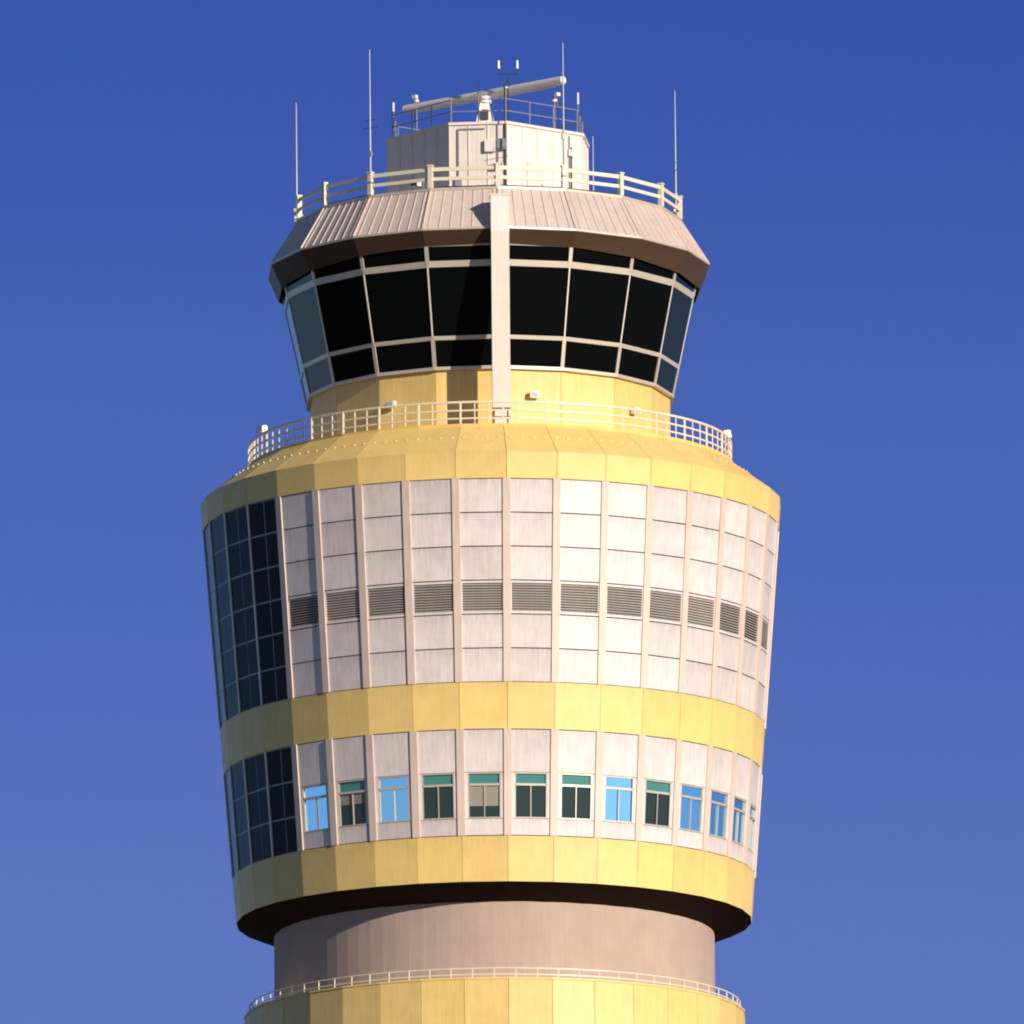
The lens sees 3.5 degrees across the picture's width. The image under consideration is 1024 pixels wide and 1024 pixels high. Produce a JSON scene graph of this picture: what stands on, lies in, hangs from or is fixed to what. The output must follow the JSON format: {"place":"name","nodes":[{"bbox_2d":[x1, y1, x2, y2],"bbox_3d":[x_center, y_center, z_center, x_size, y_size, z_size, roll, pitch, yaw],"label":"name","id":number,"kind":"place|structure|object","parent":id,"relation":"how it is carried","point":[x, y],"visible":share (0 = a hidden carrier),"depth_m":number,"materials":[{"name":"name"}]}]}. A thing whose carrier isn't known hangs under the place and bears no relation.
{"place":"outdoors","nodes":[
{"label":"outdoors","id":0,"kind":"place"},
{"bbox_2d":[244,901,745,1023],"bbox_3d":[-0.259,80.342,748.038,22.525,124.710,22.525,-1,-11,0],"label":"tower shaft","id":1,"kind":"object","parent":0,"point":[491,934],"visible":0.99,"depth_m":750.15,"materials":[{"name":"beige concrete"}]},
{"bbox_2d":[200,423,780,945],"bbox_3d":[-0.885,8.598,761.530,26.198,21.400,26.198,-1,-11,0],"label":"tower office floors","id":2,"kind":"structure","parent":1,"relation":"on","point":[490,661],"depth_m":751.17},
{"bbox_2d":[268,186,709,438],"bbox_3d":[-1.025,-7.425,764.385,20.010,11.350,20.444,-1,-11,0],"label":"cab","id":3,"kind":"object","parent":2,"relation":"on","point":[483,293],"visible":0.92,"depth_m":757.14,"materials":[{"name":"black glass"}]},
{"bbox_2d":[294,43,677,220],"bbox_3d":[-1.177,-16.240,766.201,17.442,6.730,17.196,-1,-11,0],"label":"antennas","id":4,"kind":"object","parent":3,"relation":"on","point":[563,136],"visible":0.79,"depth_m":759.24,"materials":[{"name":"metal"}]},
{"bbox_2d":[386,60,588,192],"bbox_3d":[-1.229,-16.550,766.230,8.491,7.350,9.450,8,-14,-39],"label":"penthouse","id":5,"kind":"object","parent":3,"relation":"on","point":[485,139],"visible":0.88,"depth_m":763.00,"materials":[{"name":"metal"}]},
{"bbox_2d":[294,162,682,224],"bbox_3d":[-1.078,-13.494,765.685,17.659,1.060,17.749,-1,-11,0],"label":"deck railing","id":6,"kind":"object","parent":3,"relation":"on","point":[497,167],"visible":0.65,"depth_m":758.65,"materials":[{"name":"metal"}]},
{"bbox_2d":[248,400,731,465],"bbox_3d":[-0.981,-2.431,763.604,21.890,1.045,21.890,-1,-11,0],"label":"catwalk railing","id":7,"kind":"object","parent":2,"relation":"on","point":[728,453],"visible":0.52,"depth_m":754.72,"materials":[{"name":"metal"}]},
{"bbox_2d":[256,391,731,449],"bbox_3d":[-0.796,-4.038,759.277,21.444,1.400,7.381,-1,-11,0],"label":"floodlights","id":8,"kind":"object","parent":2,"relation":"on","point":[532,394],"visible":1,"depth_m":758.65,"materials":[{"name":"white paint"}]},
{"bbox_2d":[249,967,740,1009],"bbox_3d":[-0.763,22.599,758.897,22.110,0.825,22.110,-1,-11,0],"label":"railing","id":9,"kind":"object","parent":1,"relation":"on","point":[537,974],"visible":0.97,"depth_m":749.74,"materials":[{"name":"metal"}]},
{"bbox_2d":[0,0,1023,1023],"label":"sky","id":10,"kind":"structure","parent":0,"point":[850,173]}
]}

